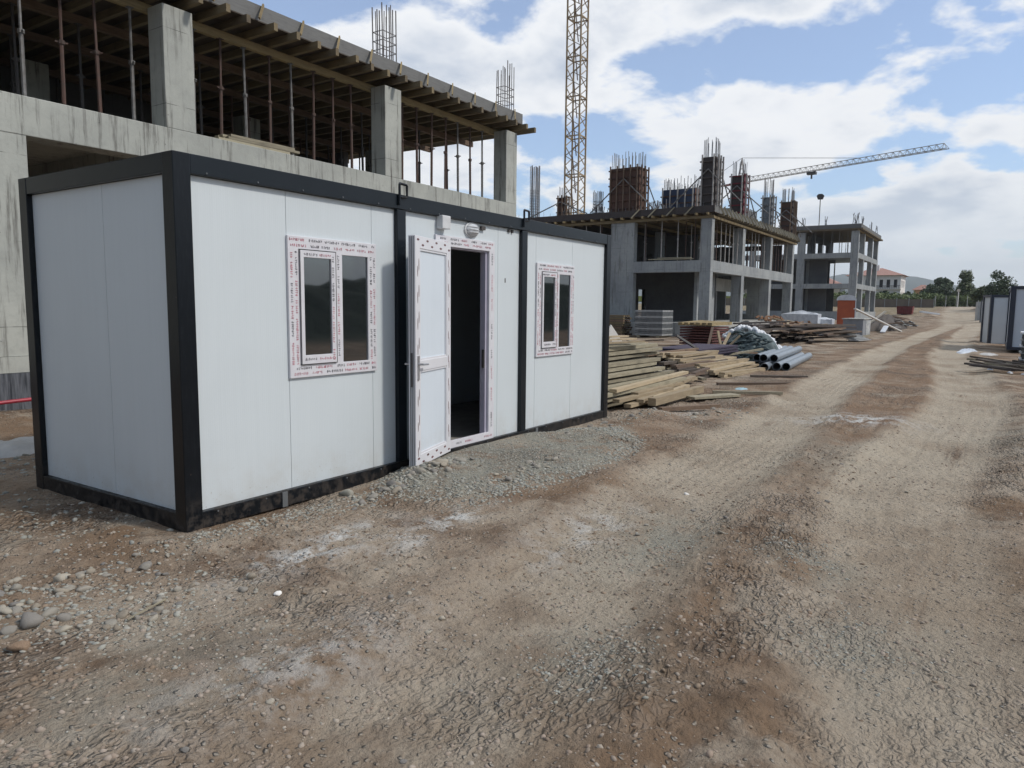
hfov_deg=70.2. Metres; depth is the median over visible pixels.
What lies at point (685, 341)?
timber batten
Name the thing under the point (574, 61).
tower crane
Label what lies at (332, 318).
window
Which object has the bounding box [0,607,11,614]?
stone
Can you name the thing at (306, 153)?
steel prop
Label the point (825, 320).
wrapped pallet
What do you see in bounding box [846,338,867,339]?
metal sheet
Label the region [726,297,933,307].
boundary fence
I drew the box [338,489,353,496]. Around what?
stone
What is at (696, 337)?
formwork sheet
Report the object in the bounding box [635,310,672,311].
panel
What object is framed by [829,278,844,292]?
villa
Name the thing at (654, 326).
panel
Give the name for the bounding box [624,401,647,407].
timber board
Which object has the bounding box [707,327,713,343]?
timber batten
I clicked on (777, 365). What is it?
plastic pipe
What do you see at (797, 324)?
timber plank
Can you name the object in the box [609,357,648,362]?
timber board
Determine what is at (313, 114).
steel prop
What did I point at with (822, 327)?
timber plank
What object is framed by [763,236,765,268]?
steel prop
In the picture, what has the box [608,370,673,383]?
timber board
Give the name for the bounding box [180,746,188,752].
stone
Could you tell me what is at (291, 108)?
steel prop
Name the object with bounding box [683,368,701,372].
timber board
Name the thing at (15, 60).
steel prop
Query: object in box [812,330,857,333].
timber plank
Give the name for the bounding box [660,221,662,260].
steel prop
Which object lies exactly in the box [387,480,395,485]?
stone
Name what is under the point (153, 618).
stone
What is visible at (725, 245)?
steel prop
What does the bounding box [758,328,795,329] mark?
timber plank
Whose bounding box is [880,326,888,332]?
plastic strip
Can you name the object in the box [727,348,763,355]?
timber batten
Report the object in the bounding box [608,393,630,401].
timber board
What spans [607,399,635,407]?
timber board
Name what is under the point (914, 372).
ground
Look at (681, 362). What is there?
timber board
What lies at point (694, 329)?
formwork sheet
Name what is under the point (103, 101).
steel prop
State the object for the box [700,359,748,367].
timber board
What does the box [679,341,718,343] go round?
formwork sheet
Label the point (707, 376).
timber board
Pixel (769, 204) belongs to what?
column formwork
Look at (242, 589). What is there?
stone
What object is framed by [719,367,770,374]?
timber board
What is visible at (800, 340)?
timber plank
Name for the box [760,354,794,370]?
plastic pipe
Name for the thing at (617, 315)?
timber beam
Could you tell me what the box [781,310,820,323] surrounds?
wrapped pallet
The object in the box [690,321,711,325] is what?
timber beam
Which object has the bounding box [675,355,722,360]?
timber board
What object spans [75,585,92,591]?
stone
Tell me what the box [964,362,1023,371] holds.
timber scrap
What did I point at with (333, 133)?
steel prop
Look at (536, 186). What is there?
rebar cage
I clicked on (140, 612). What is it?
stick
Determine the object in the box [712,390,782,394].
timber board
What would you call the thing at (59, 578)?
stone
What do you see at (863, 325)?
tile pallet
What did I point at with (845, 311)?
door
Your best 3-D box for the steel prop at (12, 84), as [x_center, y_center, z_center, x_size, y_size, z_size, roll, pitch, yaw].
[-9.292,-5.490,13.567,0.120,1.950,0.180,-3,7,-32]
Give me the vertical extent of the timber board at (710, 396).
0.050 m
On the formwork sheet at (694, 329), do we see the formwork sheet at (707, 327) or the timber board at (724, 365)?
the formwork sheet at (707, 327)
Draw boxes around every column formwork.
[530,188,586,217]
[590,151,655,212]
[660,176,700,208]
[670,137,741,210]
[723,161,767,219]
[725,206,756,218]
[749,179,794,229]
[774,187,811,236]
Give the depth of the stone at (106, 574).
4.16 m
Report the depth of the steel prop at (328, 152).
22.61 m
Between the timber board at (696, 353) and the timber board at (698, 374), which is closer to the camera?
the timber board at (698, 374)
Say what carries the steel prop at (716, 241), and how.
on the unfinished building at (684, 290)
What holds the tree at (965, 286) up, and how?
on the ground
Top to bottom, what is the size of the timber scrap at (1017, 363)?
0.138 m
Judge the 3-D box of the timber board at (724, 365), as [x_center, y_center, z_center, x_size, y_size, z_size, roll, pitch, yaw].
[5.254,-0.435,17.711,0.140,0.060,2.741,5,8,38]
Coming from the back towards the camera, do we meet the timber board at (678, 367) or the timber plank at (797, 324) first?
the timber plank at (797, 324)
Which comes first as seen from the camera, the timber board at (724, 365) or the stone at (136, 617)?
the stone at (136, 617)
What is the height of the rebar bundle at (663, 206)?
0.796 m
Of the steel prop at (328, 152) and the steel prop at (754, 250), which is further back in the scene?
the steel prop at (754, 250)
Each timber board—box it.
[215,137,289,153]
[225,136,299,153]
[227,134,294,149]
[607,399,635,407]
[608,357,660,367]
[608,362,656,372]
[608,366,648,373]
[608,366,664,378]
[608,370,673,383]
[608,374,665,390]
[608,377,686,397]
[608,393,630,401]
[609,335,628,337]
[609,338,636,340]
[609,340,644,343]
[609,342,644,346]
[609,343,657,350]
[609,347,661,355]
[609,351,658,360]
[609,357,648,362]
[610,371,688,392]
[613,387,673,402]
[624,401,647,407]
[631,381,682,394]
[636,375,695,402]
[647,348,698,355]
[658,351,691,354]
[658,356,714,364]
[658,404,720,410]
[665,351,698,354]
[665,352,717,359]
[668,350,710,356]
[668,356,697,360]
[670,360,713,367]
[671,365,688,368]
[673,366,695,371]
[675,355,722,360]
[675,371,705,377]
[677,350,718,357]
[678,356,729,363]
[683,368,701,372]
[685,356,731,363]
[686,393,740,398]
[691,367,709,373]
[695,358,748,365]
[696,376,706,380]
[699,374,718,377]
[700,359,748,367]
[708,361,754,372]
[709,364,758,374]
[710,362,743,368]
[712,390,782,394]
[714,356,736,360]
[716,382,789,384]
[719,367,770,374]
[728,369,767,376]
[750,375,807,377]
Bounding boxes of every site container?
[18,150,611,532]
[1005,286,1023,349]
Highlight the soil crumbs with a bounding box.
[0,394,1023,767]
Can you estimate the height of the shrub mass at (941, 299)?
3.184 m
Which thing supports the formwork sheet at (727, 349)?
on the formwork sheet at (728, 351)
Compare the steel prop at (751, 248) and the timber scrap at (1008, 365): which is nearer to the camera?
the timber scrap at (1008, 365)
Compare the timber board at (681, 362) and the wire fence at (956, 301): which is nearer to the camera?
the timber board at (681, 362)
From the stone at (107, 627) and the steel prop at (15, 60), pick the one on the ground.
the stone at (107, 627)
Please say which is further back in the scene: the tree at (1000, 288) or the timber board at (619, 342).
the tree at (1000, 288)
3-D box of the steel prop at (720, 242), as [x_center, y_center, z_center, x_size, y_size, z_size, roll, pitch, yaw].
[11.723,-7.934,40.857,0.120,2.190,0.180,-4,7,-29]
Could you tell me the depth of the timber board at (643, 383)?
12.42 m
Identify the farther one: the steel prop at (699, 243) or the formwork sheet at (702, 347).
the steel prop at (699, 243)
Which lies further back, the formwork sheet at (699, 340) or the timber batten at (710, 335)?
the formwork sheet at (699, 340)
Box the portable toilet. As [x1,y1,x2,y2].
[836,295,856,323]
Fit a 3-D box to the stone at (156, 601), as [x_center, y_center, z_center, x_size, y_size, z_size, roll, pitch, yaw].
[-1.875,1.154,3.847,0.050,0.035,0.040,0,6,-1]
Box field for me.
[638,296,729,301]
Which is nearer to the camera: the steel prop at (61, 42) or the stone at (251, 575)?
the stone at (251, 575)
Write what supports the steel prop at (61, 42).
on the unfinished building at (42, 131)
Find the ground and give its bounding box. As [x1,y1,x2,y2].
[0,304,1023,767]
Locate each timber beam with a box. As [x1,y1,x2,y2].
[609,322,624,323]
[610,315,624,316]
[648,386,703,405]
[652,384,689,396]
[678,320,703,324]
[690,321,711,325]
[696,321,720,325]
[708,322,731,325]
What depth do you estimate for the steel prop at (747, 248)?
45.26 m
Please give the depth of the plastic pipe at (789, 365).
20.15 m
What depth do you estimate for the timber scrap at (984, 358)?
21.98 m
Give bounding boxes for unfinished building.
[0,0,535,410]
[525,202,799,336]
[742,212,882,319]
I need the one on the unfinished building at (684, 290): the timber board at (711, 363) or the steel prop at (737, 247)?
the steel prop at (737, 247)
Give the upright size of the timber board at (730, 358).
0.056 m
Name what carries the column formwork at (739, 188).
on the unfinished building at (684, 290)
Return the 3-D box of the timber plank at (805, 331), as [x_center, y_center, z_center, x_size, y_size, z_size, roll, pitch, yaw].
[14.977,-2.602,35.045,4.268,0.193,0.220,-5,8,-40]
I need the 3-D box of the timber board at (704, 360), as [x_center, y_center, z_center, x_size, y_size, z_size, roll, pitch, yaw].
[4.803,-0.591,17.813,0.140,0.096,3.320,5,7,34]
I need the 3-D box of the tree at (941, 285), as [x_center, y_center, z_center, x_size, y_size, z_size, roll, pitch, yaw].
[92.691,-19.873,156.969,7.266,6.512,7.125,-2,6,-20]
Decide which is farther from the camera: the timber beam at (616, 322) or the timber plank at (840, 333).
the timber beam at (616, 322)
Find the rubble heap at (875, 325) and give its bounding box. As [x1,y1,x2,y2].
[870,314,906,330]
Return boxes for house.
[912,285,925,293]
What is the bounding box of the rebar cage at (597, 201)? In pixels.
[593,190,603,212]
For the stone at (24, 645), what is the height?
0.064 m
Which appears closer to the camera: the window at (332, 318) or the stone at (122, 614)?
the stone at (122, 614)
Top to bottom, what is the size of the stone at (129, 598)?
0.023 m
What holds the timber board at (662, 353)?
on the formwork sheet at (702, 347)
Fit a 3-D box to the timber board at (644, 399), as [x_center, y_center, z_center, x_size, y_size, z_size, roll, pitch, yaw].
[2.858,0.063,13.194,0.120,0.135,3.730,4,7,26]
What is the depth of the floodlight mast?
83.39 m
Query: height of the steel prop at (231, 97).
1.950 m
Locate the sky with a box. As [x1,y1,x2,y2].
[248,0,1023,287]
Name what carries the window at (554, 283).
in the site container at (213, 341)
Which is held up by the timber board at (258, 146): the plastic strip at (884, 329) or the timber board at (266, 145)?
the timber board at (266, 145)
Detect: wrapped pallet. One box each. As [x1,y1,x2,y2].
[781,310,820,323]
[821,317,834,328]
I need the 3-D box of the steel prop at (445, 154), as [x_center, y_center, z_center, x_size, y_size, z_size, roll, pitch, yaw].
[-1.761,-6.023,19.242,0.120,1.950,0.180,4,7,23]
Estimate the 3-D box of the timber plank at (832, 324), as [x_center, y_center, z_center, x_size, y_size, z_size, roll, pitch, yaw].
[15.928,-2.953,36.446,4.237,0.106,0.220,-4,7,-35]
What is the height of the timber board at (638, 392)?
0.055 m
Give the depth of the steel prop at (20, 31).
10.89 m
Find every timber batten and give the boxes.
[675,334,697,347]
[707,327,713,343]
[716,331,721,343]
[723,332,730,344]
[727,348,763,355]
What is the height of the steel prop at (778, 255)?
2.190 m
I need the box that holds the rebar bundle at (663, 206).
[649,199,670,208]
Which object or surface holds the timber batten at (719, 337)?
on the ground
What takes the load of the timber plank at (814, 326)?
on the timber plank at (822, 327)
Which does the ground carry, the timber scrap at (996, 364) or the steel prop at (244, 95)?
the timber scrap at (996, 364)
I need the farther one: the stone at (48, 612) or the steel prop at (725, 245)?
the steel prop at (725, 245)
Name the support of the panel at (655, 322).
on the panel at (655, 324)
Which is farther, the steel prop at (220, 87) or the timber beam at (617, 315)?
the timber beam at (617, 315)
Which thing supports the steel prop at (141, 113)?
on the unfinished building at (42, 131)
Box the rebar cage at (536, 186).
[530,165,539,217]
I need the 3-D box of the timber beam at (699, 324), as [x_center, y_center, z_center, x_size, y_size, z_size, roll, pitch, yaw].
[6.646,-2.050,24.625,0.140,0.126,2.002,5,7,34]
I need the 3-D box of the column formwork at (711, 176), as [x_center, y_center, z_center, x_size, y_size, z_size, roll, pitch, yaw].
[11.058,-11.358,39.642,3.944,3.602,3.008,5,7,33]
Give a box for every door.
[405,235,450,466]
[839,302,852,323]
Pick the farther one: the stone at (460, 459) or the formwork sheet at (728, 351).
the formwork sheet at (728, 351)
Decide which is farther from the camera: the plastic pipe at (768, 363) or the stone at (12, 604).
the plastic pipe at (768, 363)
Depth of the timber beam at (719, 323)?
24.21 m
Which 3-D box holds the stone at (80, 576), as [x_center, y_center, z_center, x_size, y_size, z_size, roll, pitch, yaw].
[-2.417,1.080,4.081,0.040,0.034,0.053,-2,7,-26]
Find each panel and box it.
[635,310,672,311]
[635,312,672,313]
[635,314,672,315]
[635,316,672,317]
[635,318,672,319]
[635,320,672,321]
[635,322,672,323]
[635,323,672,325]
[635,325,672,327]
[635,327,672,329]
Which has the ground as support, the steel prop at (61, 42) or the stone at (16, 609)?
the stone at (16, 609)
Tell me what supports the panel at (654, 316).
on the panel at (654, 318)
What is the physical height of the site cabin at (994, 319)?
2.620 m
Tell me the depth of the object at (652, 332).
38.84 m
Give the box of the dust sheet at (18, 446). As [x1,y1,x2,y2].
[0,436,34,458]
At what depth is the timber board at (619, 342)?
12.78 m
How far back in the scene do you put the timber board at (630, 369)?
13.00 m
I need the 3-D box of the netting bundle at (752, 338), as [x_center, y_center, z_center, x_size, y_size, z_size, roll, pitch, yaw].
[7.373,-1.285,22.687,2.089,1.131,2.039,5,7,33]
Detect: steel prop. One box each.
[7,2,19,94]
[7,33,14,93]
[17,0,26,95]
[54,0,67,104]
[73,23,85,108]
[90,0,102,112]
[101,89,105,112]
[125,6,135,119]
[137,70,143,121]
[146,45,151,123]
[192,28,196,115]
[196,62,204,134]
[216,37,224,133]
[228,96,234,134]
[240,47,247,136]
[245,76,250,137]
[266,55,271,142]
[272,108,274,143]
[285,89,290,154]
[287,63,293,154]
[303,117,309,157]
[310,71,315,159]
[326,145,329,162]
[330,77,334,163]
[338,127,344,165]
[348,84,353,167]
[359,112,363,170]
[367,135,370,171]
[401,102,405,179]
[414,107,418,182]
[418,130,422,182]
[428,113,434,185]
[444,117,447,188]
[446,139,449,188]
[454,122,460,191]
[468,127,471,193]
[479,131,484,196]
[644,222,646,261]
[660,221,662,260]
[677,220,679,260]
[685,222,686,259]
[690,225,692,259]
[693,219,696,259]
[698,226,700,259]
[715,221,718,260]
[720,223,721,261]
[724,224,726,261]
[728,225,730,262]
[732,227,733,263]
[736,228,738,263]
[747,231,749,265]
[750,232,753,266]
[754,233,756,267]
[757,234,759,267]
[760,235,762,268]
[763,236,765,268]
[772,239,774,270]
[777,242,779,271]
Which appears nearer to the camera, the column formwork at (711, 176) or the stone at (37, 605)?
the stone at (37, 605)
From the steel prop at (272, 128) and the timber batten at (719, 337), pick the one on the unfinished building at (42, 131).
the steel prop at (272, 128)
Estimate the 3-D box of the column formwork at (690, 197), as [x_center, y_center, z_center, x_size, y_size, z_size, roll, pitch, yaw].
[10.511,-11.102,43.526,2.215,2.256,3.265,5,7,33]
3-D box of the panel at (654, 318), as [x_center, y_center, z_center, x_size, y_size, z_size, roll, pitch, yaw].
[7.689,-3.529,39.393,1.550,0.085,1.500,5,7,33]
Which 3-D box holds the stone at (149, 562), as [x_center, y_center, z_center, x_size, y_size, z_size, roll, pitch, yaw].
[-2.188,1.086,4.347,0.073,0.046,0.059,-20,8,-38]
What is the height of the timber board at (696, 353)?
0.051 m
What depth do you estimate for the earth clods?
4.43 m
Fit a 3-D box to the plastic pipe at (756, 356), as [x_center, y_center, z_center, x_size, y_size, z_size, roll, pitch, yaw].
[7.774,-0.933,21.742,0.210,0.210,5.200,4,7,28]
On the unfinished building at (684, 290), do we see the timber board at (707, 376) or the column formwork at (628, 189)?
the column formwork at (628, 189)
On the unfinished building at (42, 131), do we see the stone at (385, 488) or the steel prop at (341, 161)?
the steel prop at (341, 161)
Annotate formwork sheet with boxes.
[659,347,737,351]
[662,343,737,350]
[679,334,721,336]
[679,339,724,341]
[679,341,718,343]
[680,326,728,328]
[680,328,728,330]
[680,331,726,333]
[682,336,723,339]
[718,350,737,353]
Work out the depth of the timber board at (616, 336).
13.87 m
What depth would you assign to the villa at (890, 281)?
170.05 m
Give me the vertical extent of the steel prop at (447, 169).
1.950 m
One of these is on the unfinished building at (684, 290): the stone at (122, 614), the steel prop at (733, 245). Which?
the steel prop at (733, 245)
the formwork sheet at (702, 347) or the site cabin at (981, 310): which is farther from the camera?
the site cabin at (981, 310)
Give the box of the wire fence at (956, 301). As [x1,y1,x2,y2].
[935,296,978,306]
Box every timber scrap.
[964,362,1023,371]
[969,356,1003,360]
[969,360,987,364]
[969,364,1014,371]
[975,358,1018,367]
[984,362,1013,367]
[998,364,1016,366]
[1003,361,1023,364]
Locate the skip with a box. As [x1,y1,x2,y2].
[896,306,914,313]
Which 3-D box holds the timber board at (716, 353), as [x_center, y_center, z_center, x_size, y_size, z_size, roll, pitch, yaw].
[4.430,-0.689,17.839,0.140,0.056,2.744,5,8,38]
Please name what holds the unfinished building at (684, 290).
on the ground
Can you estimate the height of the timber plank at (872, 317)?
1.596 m
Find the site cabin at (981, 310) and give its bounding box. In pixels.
[979,300,982,321]
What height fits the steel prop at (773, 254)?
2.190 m
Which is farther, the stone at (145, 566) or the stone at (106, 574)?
the stone at (145, 566)
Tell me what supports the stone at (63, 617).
on the ground
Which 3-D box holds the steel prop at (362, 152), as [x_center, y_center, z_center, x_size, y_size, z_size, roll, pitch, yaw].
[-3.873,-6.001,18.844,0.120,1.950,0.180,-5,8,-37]
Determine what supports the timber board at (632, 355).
on the timber board at (627, 359)
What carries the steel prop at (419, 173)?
on the unfinished building at (42, 131)
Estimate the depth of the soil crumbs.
3.62 m
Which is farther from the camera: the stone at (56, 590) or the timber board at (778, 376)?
the timber board at (778, 376)
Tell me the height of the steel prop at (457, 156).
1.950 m
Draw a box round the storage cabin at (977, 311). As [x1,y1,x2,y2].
[975,302,980,319]
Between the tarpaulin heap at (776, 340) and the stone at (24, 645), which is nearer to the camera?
the stone at (24, 645)
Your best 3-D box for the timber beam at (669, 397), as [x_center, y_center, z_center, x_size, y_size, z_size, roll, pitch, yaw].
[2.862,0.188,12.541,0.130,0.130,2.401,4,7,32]
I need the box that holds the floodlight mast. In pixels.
[817,194,823,223]
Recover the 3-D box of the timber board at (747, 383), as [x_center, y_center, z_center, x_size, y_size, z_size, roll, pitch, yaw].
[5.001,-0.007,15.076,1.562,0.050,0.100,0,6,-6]
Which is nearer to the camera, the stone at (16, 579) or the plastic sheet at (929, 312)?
the stone at (16, 579)
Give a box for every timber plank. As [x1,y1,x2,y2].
[733,321,789,323]
[748,323,782,325]
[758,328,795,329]
[785,323,811,325]
[786,325,846,326]
[792,339,808,340]
[793,335,856,339]
[795,334,805,338]
[799,327,845,332]
[805,324,855,325]
[809,327,838,328]
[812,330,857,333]
[813,331,861,335]
[854,308,901,331]
[871,311,886,322]
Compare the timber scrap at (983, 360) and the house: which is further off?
the house
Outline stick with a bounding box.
[127,598,166,619]
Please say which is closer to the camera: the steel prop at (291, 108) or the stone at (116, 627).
the stone at (116, 627)
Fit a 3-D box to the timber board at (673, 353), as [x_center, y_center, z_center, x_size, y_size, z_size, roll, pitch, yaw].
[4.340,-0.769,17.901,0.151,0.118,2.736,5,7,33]
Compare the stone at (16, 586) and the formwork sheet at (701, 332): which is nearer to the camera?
the stone at (16, 586)
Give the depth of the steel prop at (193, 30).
13.17 m
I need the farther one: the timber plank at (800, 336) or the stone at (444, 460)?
the timber plank at (800, 336)
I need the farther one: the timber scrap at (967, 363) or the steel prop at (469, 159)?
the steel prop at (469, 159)
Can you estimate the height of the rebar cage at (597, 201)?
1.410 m
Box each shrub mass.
[743,291,926,298]
[915,292,982,306]
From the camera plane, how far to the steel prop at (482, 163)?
20.61 m
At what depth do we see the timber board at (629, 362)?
12.92 m
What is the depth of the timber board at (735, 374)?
17.13 m
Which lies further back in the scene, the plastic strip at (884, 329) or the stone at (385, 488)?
the plastic strip at (884, 329)
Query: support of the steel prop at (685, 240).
on the unfinished building at (684, 290)
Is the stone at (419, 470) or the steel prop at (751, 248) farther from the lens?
the steel prop at (751, 248)
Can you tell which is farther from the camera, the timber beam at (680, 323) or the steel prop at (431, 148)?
the timber beam at (680, 323)
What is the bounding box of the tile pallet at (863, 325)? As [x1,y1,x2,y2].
[842,318,871,336]
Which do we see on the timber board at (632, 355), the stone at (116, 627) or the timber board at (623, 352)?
the timber board at (623, 352)
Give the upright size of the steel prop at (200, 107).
1.950 m
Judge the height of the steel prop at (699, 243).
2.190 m
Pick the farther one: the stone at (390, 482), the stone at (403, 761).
the stone at (390, 482)
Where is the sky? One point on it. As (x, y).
(781, 85)
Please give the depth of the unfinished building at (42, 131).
14.93 m
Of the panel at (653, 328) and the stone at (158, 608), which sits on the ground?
the stone at (158, 608)
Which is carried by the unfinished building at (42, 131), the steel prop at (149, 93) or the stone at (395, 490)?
the steel prop at (149, 93)
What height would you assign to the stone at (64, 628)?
0.042 m
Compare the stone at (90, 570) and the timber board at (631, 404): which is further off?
the timber board at (631, 404)
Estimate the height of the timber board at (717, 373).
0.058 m
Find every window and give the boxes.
[285,235,376,378]
[535,262,574,356]
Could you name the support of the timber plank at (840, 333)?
on the timber plank
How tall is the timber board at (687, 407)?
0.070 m
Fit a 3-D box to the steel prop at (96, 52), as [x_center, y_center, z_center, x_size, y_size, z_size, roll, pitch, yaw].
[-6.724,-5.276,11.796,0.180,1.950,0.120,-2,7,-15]
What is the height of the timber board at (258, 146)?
0.046 m
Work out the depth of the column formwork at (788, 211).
53.24 m
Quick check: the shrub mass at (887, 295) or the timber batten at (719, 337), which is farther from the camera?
the shrub mass at (887, 295)
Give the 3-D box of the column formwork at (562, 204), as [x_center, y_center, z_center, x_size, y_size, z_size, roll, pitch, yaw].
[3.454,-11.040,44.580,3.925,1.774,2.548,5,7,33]
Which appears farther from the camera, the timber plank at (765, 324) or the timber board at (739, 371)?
the timber plank at (765, 324)
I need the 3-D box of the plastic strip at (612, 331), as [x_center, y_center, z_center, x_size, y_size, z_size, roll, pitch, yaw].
[3.020,-1.152,20.680,0.115,1.097,1.834,4,7,27]
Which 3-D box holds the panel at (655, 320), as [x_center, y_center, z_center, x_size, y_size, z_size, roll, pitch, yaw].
[7.688,-3.425,39.404,1.550,0.085,1.500,5,7,33]
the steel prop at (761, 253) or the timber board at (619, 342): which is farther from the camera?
the steel prop at (761, 253)
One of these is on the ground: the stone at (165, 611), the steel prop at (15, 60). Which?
the stone at (165, 611)
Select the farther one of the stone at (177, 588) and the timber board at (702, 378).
the timber board at (702, 378)
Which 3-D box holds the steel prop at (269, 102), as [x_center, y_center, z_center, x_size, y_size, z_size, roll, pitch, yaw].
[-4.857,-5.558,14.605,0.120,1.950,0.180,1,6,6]
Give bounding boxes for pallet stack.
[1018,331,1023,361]
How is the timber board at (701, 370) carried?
on the timber board at (698, 374)
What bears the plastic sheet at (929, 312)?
on the ground
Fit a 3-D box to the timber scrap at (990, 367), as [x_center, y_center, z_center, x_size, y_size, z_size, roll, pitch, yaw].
[12.596,-0.430,19.126,1.024,0.157,0.140,3,7,22]
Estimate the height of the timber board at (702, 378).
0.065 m
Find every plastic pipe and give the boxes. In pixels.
[753,346,786,361]
[759,346,792,361]
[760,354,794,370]
[770,346,801,361]
[772,352,803,369]
[782,353,811,370]
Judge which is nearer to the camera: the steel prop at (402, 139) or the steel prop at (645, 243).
the steel prop at (402, 139)
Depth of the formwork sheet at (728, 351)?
19.78 m
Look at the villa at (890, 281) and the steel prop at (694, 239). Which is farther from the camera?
the villa at (890, 281)
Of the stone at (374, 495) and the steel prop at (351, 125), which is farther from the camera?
the steel prop at (351, 125)
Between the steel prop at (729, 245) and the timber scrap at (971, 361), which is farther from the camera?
the steel prop at (729, 245)
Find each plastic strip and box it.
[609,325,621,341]
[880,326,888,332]
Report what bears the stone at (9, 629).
on the ground
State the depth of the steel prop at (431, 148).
18.78 m
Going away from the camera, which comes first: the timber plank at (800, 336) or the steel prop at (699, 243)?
the timber plank at (800, 336)
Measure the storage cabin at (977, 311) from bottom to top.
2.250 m
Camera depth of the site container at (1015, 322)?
29.94 m
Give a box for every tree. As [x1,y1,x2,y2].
[920,277,956,295]
[951,269,975,295]
[968,286,984,302]
[980,270,1017,294]
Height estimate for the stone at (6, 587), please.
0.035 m
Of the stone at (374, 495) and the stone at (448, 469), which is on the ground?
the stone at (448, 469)
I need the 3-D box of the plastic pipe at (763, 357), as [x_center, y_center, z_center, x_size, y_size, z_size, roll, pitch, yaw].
[7.848,-0.912,21.455,0.210,0.210,5.200,4,7,28]
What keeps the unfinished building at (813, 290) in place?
on the ground
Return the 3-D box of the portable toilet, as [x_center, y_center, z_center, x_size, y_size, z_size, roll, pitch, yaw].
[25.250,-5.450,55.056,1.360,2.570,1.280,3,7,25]
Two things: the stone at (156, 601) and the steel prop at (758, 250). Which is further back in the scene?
the steel prop at (758, 250)
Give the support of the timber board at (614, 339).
on the timber board at (619, 342)
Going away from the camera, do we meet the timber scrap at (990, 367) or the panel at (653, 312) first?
the timber scrap at (990, 367)
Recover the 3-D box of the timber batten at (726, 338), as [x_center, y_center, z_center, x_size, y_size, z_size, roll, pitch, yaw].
[6.233,-1.090,21.561,0.070,0.843,1.326,5,7,33]
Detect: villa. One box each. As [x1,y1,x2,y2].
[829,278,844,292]
[845,265,908,294]
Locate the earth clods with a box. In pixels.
[1,408,1023,767]
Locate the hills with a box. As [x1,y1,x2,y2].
[638,274,957,303]
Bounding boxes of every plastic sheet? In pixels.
[919,311,939,314]
[956,348,977,353]
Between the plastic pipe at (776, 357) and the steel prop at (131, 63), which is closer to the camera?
the steel prop at (131, 63)
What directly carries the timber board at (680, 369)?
on the timber board
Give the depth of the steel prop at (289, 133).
16.85 m
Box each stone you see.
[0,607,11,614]
[0,625,17,634]
[3,584,10,589]
[6,640,30,651]
[8,601,19,606]
[10,583,21,589]
[11,577,21,582]
[11,606,22,614]
[19,611,43,629]
[31,603,41,609]
[41,607,57,617]
[53,573,71,582]
[53,588,69,593]
[55,625,72,633]
[56,613,71,621]
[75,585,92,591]
[77,574,84,578]
[85,568,95,573]
[102,573,112,576]
[102,624,110,629]
[104,619,117,625]
[113,624,120,630]
[116,609,127,618]
[125,596,133,600]
[131,615,139,619]
[139,561,151,567]
[139,563,149,569]
[148,614,157,621]
[152,598,161,605]
[153,605,163,611]
[162,609,169,613]
[172,586,181,591]
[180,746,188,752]
[238,587,247,592]
[247,572,256,578]
[265,698,274,704]
[273,591,281,595]
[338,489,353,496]
[359,499,365,504]
[367,493,378,498]
[380,487,390,491]
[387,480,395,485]
[391,486,400,493]
[400,759,407,763]
[416,467,425,473]
[435,459,448,463]
[445,467,452,471]
[456,457,466,461]
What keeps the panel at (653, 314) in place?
on the panel at (654, 316)
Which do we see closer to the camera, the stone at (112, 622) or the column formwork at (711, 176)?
the stone at (112, 622)
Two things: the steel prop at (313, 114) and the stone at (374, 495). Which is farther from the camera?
the steel prop at (313, 114)
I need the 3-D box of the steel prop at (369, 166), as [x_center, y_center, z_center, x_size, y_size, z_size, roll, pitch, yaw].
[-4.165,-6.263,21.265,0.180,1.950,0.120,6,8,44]
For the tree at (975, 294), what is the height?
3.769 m
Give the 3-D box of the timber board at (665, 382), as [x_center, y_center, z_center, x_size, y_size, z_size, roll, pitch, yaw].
[2.351,0.035,12.565,0.120,0.075,3.301,5,7,34]
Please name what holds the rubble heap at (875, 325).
on the ground
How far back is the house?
169.90 m
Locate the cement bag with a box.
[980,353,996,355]
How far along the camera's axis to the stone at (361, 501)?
5.86 m
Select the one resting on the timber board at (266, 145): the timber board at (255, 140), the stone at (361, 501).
the timber board at (255, 140)
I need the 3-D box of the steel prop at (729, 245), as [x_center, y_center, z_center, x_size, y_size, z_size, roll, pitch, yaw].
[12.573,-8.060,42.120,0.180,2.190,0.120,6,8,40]
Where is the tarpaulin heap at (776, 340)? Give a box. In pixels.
[721,321,781,343]
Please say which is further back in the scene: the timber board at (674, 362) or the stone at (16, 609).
the timber board at (674, 362)
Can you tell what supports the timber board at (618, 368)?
on the timber board at (630, 369)
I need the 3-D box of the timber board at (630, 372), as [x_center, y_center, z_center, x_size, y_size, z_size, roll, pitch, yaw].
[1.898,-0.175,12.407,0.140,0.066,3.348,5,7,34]
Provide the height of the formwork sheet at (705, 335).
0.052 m
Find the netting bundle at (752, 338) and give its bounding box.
[721,324,781,360]
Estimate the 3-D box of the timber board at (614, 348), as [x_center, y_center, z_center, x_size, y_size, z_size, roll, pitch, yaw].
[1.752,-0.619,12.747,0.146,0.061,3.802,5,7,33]
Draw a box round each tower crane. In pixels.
[564,0,588,214]
[696,143,948,188]
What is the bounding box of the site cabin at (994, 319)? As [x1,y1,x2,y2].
[980,295,1008,343]

